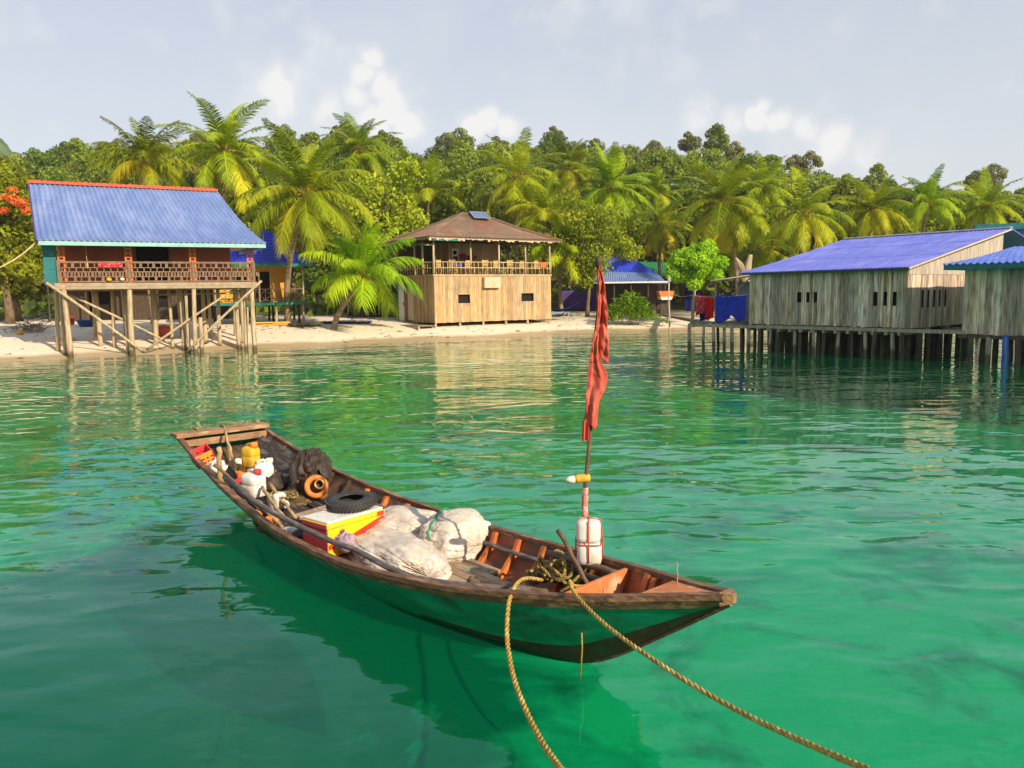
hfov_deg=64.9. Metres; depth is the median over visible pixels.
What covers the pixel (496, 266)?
wooden chair
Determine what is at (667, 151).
jungle tree
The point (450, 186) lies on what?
jungle tree
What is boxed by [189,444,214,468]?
plastic crate
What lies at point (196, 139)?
tall jungle tree
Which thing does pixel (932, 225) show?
broadleaf tree
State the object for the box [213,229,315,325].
ochre house
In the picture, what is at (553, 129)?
tall jungle tree
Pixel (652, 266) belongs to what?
green roofed house
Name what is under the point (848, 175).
jungle tree
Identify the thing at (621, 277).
tarpaulin hut
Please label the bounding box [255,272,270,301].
doorway
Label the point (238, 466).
rope coil
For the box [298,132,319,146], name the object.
jungle tree
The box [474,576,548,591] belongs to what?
cleat log
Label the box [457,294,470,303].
window
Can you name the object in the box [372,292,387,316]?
doorway
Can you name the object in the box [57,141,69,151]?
tall jungle tree
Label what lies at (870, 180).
jungle tree
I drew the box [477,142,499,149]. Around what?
jungle tree
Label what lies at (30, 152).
jungle tree
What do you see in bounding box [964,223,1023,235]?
workshop
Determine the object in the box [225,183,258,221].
tall jungle tree
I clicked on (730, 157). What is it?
jungle tree
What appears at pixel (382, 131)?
tall jungle tree
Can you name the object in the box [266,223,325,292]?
jungle tree
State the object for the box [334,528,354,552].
mauve rag
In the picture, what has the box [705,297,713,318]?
red towel
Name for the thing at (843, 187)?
jungle tree
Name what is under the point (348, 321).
blue net pile
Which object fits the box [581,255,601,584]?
flag pole
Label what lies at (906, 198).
tall jungle tree
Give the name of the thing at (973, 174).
tall jungle tree
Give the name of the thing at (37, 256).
jungle tree
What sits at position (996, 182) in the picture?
tall jungle tree
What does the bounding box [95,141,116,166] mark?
jungle tree
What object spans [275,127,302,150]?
jungle tree
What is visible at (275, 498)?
bottle
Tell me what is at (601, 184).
jungle tree
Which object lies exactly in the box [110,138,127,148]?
tall jungle tree
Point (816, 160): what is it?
tall jungle tree
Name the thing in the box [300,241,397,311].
broadleaf tree
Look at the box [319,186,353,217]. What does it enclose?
jungle tree
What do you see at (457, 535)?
net sack
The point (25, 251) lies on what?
guy rope
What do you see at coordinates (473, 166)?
jungle tree
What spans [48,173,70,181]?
jungle tree
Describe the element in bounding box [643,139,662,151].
tall jungle tree
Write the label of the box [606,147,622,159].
jungle tree
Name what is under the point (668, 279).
utility pole
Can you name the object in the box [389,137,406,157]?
jungle tree
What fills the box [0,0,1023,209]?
sky
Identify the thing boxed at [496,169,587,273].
palm tree
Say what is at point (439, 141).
tall jungle tree
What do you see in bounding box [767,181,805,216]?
jungle tree
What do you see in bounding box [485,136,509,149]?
tall jungle tree
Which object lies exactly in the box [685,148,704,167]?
jungle tree
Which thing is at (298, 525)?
long pole
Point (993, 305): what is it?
shed
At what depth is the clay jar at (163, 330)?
44.60 m
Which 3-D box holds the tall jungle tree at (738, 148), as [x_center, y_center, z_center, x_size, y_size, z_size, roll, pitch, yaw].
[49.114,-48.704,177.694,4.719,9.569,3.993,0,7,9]
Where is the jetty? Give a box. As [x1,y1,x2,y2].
[661,290,786,349]
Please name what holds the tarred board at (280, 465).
on the fishing boat
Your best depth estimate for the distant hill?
419.62 m
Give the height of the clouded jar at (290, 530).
0.176 m
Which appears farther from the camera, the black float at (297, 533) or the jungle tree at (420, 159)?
the jungle tree at (420, 159)
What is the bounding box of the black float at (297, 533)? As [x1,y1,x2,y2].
[292,529,302,539]
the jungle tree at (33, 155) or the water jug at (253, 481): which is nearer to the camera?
the water jug at (253, 481)
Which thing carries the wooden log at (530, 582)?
on the fishing boat
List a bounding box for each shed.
[40,279,228,321]
[741,226,1023,358]
[943,246,1023,364]
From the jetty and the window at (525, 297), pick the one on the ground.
the jetty
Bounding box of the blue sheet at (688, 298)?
[685,286,698,310]
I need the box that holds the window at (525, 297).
[521,292,533,301]
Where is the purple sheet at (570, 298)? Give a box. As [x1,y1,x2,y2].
[562,291,595,310]
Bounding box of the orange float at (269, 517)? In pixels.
[266,515,278,524]
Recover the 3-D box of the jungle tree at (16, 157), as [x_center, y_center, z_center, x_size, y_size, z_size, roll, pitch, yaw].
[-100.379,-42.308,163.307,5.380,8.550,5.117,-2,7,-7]
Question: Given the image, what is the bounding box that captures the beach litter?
[9,312,698,357]
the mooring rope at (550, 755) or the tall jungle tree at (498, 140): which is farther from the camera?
the tall jungle tree at (498, 140)
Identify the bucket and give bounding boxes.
[70,317,74,324]
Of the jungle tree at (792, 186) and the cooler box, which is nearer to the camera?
the cooler box
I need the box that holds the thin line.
[580,632,582,678]
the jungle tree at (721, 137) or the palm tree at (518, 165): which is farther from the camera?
the jungle tree at (721, 137)
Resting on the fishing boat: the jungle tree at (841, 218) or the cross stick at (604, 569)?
the cross stick at (604, 569)
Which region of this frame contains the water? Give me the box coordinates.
[0,329,1023,767]
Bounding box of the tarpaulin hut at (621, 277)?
[594,255,667,311]
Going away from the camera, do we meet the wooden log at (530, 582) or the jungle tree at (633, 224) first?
the wooden log at (530, 582)
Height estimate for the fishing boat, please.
1.127 m
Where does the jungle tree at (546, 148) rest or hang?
on the ground
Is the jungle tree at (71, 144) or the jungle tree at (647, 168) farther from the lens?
the jungle tree at (71, 144)
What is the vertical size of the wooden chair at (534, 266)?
1.000 m
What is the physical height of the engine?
0.692 m
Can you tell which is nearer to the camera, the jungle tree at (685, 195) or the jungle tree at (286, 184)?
the jungle tree at (685, 195)
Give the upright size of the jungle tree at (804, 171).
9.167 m
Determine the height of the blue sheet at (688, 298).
1.757 m
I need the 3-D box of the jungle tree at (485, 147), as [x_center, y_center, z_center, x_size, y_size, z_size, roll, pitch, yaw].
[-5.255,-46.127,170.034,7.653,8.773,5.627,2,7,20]
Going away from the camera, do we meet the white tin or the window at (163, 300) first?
the white tin
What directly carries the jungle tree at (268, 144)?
on the ground
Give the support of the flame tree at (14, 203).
on the ground
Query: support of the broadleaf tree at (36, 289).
on the ground
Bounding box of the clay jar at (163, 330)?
[158,325,169,336]
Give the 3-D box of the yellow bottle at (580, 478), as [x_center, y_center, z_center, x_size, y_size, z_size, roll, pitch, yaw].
[0.535,0.769,6.551,0.202,0.077,0.070,-2,7,-8]
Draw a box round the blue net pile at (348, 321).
[321,320,371,322]
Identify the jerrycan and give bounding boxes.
[241,442,259,467]
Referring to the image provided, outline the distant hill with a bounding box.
[0,138,19,158]
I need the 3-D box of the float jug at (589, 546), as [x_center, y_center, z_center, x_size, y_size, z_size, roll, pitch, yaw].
[0.625,1.261,6.511,0.231,0.388,0.199,0,7,9]
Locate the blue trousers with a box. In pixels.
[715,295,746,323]
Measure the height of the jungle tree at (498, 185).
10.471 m
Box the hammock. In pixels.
[551,296,584,311]
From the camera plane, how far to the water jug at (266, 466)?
10.11 m
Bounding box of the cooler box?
[302,505,383,555]
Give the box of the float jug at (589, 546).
[575,516,603,564]
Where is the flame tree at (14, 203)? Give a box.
[0,155,46,323]
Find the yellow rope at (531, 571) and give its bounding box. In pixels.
[526,559,555,573]
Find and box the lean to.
[710,275,749,321]
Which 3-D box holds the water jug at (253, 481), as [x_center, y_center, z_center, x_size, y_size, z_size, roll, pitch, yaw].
[-3.139,1.191,9.784,0.280,0.342,0.220,4,8,34]
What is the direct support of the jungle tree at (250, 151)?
on the ground
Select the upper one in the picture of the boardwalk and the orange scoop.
the boardwalk
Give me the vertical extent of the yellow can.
0.340 m
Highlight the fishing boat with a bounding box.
[170,422,736,662]
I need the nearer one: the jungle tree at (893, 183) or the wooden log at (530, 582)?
the wooden log at (530, 582)
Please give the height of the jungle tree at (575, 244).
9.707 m
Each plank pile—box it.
[249,321,289,324]
[288,323,322,325]
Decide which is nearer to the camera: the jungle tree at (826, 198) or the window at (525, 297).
the window at (525, 297)
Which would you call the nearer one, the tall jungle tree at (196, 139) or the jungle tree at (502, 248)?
the jungle tree at (502, 248)
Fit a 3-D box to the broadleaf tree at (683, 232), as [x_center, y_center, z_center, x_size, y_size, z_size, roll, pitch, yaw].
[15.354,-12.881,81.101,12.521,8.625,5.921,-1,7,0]
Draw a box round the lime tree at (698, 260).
[664,238,729,317]
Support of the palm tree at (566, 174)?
on the ground
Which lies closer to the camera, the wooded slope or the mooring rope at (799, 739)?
the mooring rope at (799, 739)
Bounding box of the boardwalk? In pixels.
[402,324,435,328]
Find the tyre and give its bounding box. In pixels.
[325,490,376,512]
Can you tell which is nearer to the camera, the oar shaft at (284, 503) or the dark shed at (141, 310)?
the oar shaft at (284, 503)
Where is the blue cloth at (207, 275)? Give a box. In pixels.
[200,272,216,277]
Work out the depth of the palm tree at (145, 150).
51.99 m
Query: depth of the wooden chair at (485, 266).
55.29 m
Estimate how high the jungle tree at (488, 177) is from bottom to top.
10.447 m
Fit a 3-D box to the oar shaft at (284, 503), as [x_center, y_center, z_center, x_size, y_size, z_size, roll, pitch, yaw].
[-2.697,1.355,9.440,0.060,0.202,1.143,-5,8,-31]
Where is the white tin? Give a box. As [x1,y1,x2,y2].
[235,458,241,463]
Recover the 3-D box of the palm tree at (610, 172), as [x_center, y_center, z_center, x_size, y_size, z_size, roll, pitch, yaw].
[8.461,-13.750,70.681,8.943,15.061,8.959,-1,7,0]
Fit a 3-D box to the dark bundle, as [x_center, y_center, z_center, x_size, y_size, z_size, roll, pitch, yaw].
[-3.030,1.231,10.200,0.335,0.286,0.429,-6,9,-40]
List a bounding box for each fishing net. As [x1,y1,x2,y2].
[252,521,287,546]
[281,486,311,505]
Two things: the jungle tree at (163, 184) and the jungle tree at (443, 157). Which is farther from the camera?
the jungle tree at (443, 157)
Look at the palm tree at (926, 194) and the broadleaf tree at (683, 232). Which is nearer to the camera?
the palm tree at (926, 194)
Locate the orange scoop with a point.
(240, 472)
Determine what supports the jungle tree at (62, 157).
on the ground
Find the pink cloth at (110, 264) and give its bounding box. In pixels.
[98,263,122,266]
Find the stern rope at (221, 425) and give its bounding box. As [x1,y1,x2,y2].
[219,424,230,461]
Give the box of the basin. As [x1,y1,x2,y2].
[76,320,92,326]
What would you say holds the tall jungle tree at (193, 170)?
on the ground
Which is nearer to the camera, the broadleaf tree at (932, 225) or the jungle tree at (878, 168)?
the broadleaf tree at (932, 225)
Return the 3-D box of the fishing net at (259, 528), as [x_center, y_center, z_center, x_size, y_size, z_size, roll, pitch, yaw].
[-2.523,1.632,8.920,0.283,0.164,1.692,-6,9,-40]
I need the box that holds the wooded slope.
[5,136,1022,206]
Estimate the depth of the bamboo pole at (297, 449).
11.00 m
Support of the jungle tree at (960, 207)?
on the ground
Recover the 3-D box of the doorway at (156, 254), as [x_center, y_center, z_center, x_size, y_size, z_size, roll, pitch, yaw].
[-18.712,-6.478,41.854,2.220,2.500,1.280,-4,7,-28]
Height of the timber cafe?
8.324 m
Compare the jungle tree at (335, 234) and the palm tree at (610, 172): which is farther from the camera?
the jungle tree at (335, 234)
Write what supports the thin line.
hanging from the fishing boat
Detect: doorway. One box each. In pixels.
[90,292,117,319]
[133,246,171,282]
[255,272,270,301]
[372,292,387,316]
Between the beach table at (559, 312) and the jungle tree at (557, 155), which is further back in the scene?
the jungle tree at (557, 155)
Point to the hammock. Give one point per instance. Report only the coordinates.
(560, 310)
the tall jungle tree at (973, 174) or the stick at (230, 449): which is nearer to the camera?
the stick at (230, 449)
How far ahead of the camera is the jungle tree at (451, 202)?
100.76 m
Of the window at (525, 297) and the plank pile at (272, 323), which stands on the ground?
the plank pile at (272, 323)
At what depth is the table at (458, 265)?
55.00 m
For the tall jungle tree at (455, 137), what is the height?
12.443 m
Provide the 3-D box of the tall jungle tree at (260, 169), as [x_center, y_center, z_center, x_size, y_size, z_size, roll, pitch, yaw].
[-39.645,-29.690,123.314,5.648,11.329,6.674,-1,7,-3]
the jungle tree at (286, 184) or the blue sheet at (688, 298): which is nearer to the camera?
the blue sheet at (688, 298)
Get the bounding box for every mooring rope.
[504,576,563,767]
[568,575,873,767]
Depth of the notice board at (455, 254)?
57.12 m
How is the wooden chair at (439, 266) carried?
on the timber cafe
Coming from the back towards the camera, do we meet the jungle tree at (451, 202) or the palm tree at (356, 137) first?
the jungle tree at (451, 202)
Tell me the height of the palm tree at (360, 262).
7.420 m
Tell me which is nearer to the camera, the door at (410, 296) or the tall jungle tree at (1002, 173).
the door at (410, 296)
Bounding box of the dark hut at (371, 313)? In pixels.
[347,278,396,317]
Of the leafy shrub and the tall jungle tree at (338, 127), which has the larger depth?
the tall jungle tree at (338, 127)
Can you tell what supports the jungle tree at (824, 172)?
on the ground
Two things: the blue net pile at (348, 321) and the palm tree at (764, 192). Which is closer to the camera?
the blue net pile at (348, 321)
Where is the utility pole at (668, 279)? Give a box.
[667,277,670,333]
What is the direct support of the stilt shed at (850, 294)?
on the ground
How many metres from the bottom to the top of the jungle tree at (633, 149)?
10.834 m
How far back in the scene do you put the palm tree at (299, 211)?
48.46 m
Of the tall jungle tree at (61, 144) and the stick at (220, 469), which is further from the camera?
the tall jungle tree at (61, 144)
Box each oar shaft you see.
[257,499,283,527]
[260,485,287,523]
[268,482,297,518]
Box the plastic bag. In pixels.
[208,457,227,474]
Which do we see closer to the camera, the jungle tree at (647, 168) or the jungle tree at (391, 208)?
the jungle tree at (391, 208)
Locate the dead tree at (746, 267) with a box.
[734,254,751,281]
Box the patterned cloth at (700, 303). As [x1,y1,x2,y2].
[695,296,704,314]
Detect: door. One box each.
[398,281,404,320]
[407,287,413,319]
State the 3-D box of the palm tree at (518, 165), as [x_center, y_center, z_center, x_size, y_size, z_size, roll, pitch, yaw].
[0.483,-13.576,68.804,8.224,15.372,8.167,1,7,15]
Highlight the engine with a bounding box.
[287,447,332,500]
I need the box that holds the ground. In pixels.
[0,181,883,370]
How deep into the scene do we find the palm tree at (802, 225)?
62.33 m
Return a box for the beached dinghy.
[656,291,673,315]
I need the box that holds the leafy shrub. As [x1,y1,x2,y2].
[608,289,671,325]
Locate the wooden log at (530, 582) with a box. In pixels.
[523,569,557,586]
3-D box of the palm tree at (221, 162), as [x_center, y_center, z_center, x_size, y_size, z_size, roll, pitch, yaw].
[-21.176,-12.786,58.895,9.809,16.590,9.992,4,8,37]
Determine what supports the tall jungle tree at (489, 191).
on the ground
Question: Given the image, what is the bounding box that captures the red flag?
[582,265,608,440]
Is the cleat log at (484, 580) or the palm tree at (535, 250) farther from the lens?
the palm tree at (535, 250)
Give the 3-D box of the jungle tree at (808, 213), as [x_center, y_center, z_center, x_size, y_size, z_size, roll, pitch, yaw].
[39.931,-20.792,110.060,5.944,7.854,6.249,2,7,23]
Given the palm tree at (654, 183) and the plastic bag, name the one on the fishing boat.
the plastic bag
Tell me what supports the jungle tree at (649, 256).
on the ground
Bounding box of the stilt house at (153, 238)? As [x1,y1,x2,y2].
[28,180,265,357]
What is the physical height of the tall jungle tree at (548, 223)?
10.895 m
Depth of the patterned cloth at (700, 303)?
38.87 m
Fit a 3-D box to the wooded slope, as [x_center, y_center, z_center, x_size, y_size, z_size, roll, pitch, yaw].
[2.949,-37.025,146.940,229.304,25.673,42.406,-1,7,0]
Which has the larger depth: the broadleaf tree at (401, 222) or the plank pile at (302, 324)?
the broadleaf tree at (401, 222)
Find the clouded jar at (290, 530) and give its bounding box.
[278,527,296,540]
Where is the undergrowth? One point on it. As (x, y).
(35, 308)
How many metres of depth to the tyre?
8.20 m
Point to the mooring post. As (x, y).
(219, 459)
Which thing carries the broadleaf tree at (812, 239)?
on the ground
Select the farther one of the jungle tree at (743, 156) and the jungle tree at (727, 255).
the jungle tree at (743, 156)
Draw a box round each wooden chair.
[436,259,445,273]
[449,259,457,273]
[479,260,487,273]
[493,260,501,273]
[505,260,512,273]
[529,261,537,273]
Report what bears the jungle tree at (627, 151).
on the ground
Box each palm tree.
[86,115,205,322]
[142,91,283,317]
[229,118,382,323]
[298,217,423,329]
[318,112,404,227]
[390,150,469,245]
[466,127,566,273]
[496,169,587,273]
[523,213,595,315]
[532,139,603,289]
[564,141,658,308]
[624,162,692,233]
[626,186,706,290]
[657,149,785,295]
[716,204,796,284]
[727,150,804,222]
[745,166,855,260]
[830,174,917,239]
[886,163,972,232]
[935,167,1023,230]
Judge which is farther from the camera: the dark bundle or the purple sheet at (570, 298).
the purple sheet at (570, 298)
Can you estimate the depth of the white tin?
10.94 m
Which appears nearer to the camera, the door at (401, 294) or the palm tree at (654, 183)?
the door at (401, 294)
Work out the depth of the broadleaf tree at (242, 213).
60.01 m
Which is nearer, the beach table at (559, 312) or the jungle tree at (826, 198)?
the beach table at (559, 312)
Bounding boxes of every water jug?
[241,468,265,497]
[253,457,273,476]
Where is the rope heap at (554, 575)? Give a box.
[535,549,582,591]
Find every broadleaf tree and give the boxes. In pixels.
[0,252,60,320]
[227,177,299,316]
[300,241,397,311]
[322,156,429,262]
[424,175,547,266]
[615,214,723,261]
[741,216,882,263]
[880,196,1023,236]
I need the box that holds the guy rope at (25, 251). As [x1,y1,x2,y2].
[0,240,37,267]
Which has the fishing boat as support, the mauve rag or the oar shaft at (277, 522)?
the oar shaft at (277, 522)
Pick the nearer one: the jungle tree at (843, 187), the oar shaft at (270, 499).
the oar shaft at (270, 499)
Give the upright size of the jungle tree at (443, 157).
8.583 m
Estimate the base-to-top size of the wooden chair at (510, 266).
1.000 m
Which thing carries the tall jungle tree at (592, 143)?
on the ground
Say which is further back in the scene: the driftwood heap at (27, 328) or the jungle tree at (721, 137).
the jungle tree at (721, 137)
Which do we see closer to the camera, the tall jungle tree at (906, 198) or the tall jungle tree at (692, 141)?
the tall jungle tree at (906, 198)
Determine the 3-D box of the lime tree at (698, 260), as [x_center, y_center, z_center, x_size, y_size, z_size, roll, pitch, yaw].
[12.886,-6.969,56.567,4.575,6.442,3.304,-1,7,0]
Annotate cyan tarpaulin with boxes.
[551,311,575,314]
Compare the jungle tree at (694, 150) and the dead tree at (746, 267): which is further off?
the jungle tree at (694, 150)
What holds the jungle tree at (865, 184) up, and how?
on the ground
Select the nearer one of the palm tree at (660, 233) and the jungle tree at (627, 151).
the palm tree at (660, 233)
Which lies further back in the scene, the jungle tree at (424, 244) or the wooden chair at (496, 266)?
the jungle tree at (424, 244)
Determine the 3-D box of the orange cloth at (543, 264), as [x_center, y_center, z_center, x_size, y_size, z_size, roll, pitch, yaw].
[2.248,-8.447,57.337,0.505,0.420,0.070,-5,8,-34]
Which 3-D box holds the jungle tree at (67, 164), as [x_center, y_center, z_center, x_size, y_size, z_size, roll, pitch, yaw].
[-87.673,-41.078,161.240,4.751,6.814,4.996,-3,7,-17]
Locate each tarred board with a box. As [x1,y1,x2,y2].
[256,435,295,463]
[259,447,290,484]
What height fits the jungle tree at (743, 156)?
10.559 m
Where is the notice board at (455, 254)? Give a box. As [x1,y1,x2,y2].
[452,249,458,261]
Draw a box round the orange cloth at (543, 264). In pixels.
[541,262,545,267]
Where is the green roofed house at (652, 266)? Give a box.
[640,262,705,304]
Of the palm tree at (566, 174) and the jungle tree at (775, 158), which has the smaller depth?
the palm tree at (566, 174)
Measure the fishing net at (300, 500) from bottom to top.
0.193 m
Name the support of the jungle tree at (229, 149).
on the ground
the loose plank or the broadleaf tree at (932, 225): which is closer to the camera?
the loose plank
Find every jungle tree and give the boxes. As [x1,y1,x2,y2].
[6,208,58,295]
[8,154,29,177]
[20,147,39,160]
[26,152,54,174]
[45,146,76,166]
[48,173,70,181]
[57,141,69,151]
[62,162,85,181]
[64,137,91,163]
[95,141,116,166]
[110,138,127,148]
[151,176,175,186]
[179,139,197,154]
[184,153,226,178]
[189,130,206,143]
[209,143,240,157]
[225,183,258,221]
[237,152,267,178]
[241,147,264,156]
[262,134,282,154]
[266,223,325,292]
[271,182,299,207]
[274,124,295,137]
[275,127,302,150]
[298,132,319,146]
[307,220,350,251]
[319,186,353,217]
[322,135,339,159]
[329,123,349,155]
[375,129,393,144]
[377,195,407,218]
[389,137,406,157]
[389,175,435,215]
[406,219,435,268]
[411,153,423,163]
[417,173,452,207]
[420,144,448,159]
[432,190,471,221]
[435,132,448,147]
[439,147,461,160]
[444,127,475,153]
[449,160,486,197]
[463,188,514,224]
[467,170,505,210]
[473,144,493,165]
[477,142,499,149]
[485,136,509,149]
[488,183,520,258]
[495,159,531,191]
[497,222,527,260]
[518,193,565,273]
[535,131,570,149]
[535,139,554,168]
[542,126,564,140]
[546,200,589,279]
[548,145,568,168]
[568,141,582,159]
[569,189,590,217]
[581,138,605,180]
[592,175,629,194]
[595,190,647,253]
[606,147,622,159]
[620,144,641,160]
[620,147,634,159]
[624,160,666,219]
[639,148,654,162]
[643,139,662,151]
[643,234,688,261]
[661,148,682,188]
[668,183,709,229]
[677,131,701,152]
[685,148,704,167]
[698,185,779,281]
[700,123,729,152]
[717,248,749,281]
[722,156,736,161]
[724,140,745,157]
[733,153,763,169]
[762,154,786,173]
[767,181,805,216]
[784,154,806,170]
[787,169,812,183]
[788,206,820,219]
[797,165,813,177]
[798,150,823,173]
[806,183,837,213]
[813,169,833,177]
[817,179,859,221]
[827,210,855,243]
[841,173,858,195]
[854,178,868,190]
[855,184,901,211]
[862,175,877,188]
[869,162,888,183]
[887,179,898,188]
[897,182,955,217]
[917,190,969,229]
[962,169,986,185]
[964,171,1003,195]
[981,163,1008,183]
[1012,187,1023,201]
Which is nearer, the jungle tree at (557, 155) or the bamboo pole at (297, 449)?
the bamboo pole at (297, 449)
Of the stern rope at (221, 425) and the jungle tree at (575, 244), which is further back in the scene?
the jungle tree at (575, 244)
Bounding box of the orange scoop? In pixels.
[235,467,249,478]
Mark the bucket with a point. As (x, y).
(72, 319)
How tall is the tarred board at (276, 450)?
0.394 m
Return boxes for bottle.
[267,492,289,509]
[566,474,590,482]
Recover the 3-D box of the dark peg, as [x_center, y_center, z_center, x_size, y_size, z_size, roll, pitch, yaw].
[-0.278,1.601,6.441,0.080,0.104,0.197,-6,9,-40]
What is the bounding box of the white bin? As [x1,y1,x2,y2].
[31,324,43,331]
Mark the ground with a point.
(13, 343)
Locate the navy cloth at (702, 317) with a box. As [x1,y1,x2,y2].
[700,309,708,320]
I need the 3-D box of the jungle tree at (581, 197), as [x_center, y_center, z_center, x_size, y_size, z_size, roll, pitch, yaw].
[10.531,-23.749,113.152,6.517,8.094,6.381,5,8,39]
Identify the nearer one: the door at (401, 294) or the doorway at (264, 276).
the doorway at (264, 276)
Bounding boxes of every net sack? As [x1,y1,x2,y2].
[347,526,451,579]
[374,505,436,533]
[418,507,488,562]
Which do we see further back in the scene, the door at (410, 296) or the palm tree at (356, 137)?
the palm tree at (356, 137)
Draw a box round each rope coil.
[231,464,253,469]
[270,490,298,501]
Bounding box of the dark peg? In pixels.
[467,575,479,582]
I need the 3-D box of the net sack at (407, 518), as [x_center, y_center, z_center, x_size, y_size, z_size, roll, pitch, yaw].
[-1.128,1.478,8.496,0.981,0.387,0.842,4,8,34]
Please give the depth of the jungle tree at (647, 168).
118.07 m
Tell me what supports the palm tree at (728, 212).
on the ground
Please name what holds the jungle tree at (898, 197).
on the ground
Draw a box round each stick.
[213,463,248,492]
[224,429,238,477]
[545,549,617,574]
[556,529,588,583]
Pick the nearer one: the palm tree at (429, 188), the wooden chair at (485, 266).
the wooden chair at (485, 266)
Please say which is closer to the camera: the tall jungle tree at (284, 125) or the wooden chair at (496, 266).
the wooden chair at (496, 266)
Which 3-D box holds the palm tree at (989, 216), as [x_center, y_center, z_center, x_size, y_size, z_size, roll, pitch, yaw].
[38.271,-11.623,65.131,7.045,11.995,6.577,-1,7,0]
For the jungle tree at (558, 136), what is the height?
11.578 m
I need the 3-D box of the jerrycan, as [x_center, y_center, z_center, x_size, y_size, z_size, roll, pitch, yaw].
[-3.318,0.891,10.238,0.226,0.320,0.160,3,7,29]
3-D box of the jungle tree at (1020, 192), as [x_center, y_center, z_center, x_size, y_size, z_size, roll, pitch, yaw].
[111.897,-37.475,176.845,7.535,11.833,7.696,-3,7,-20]
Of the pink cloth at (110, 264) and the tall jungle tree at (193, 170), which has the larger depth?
the tall jungle tree at (193, 170)
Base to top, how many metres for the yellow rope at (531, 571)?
0.082 m
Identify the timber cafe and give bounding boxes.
[384,211,561,327]
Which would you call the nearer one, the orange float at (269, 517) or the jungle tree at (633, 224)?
the orange float at (269, 517)
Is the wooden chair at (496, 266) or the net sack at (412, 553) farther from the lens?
the wooden chair at (496, 266)
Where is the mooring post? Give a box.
[216,446,222,488]
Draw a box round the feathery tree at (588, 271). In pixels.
[538,188,645,316]
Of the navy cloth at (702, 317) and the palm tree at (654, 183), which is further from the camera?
the palm tree at (654, 183)
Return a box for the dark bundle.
[266,472,287,491]
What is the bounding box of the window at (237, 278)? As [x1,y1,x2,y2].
[233,275,248,291]
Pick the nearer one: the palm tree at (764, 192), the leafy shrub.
the leafy shrub
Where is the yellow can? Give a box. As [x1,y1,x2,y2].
[16,329,23,334]
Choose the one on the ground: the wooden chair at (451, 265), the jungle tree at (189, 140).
the jungle tree at (189, 140)
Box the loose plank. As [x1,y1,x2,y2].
[292,505,326,519]
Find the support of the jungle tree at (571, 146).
on the ground
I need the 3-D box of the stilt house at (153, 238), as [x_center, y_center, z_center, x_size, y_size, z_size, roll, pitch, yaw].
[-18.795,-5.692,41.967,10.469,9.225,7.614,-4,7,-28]
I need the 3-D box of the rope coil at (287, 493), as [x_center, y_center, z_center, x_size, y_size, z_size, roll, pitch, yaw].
[-2.712,1.348,9.599,0.314,0.107,0.399,-6,9,-40]
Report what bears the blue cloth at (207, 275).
hanging from the stilt house at (153, 238)
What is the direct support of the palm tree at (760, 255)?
on the ground
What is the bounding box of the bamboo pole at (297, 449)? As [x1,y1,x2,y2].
[288,441,302,452]
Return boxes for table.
[442,263,468,273]
[545,312,569,321]
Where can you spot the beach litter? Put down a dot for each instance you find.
(343, 328)
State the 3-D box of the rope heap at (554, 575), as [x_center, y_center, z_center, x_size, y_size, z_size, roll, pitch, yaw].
[0.388,1.598,6.780,0.427,0.380,0.585,-6,9,-40]
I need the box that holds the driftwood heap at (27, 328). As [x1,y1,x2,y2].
[1,317,54,332]
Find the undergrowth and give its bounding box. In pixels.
[0,175,824,318]
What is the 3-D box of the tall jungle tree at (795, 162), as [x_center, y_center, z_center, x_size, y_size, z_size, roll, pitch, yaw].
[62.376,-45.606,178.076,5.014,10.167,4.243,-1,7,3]
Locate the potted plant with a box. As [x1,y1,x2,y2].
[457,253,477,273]
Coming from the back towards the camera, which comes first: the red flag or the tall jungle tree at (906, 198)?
the tall jungle tree at (906, 198)
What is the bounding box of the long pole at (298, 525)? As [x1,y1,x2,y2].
[222,475,531,590]
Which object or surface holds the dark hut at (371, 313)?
on the ground
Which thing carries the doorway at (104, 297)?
in the dark shed at (141, 310)
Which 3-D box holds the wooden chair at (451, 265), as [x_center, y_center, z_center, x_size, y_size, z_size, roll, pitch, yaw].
[-3.934,-7.851,54.085,0.440,1.000,0.480,2,7,19]
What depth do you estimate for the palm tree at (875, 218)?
64.04 m
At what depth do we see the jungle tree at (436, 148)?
173.18 m
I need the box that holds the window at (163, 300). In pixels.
[156,295,167,307]
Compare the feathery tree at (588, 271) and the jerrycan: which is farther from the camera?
the feathery tree at (588, 271)
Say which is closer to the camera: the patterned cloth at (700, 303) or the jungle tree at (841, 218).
the patterned cloth at (700, 303)
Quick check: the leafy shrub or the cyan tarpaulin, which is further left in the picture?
the cyan tarpaulin
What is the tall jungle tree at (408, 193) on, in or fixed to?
on the ground
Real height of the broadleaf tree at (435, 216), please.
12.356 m
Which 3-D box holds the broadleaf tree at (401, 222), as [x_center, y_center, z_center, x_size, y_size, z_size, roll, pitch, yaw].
[-11.029,-11.790,65.127,8.999,12.814,5.646,-1,7,0]
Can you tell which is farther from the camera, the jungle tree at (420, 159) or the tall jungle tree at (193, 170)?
the jungle tree at (420, 159)
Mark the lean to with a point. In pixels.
(743, 288)

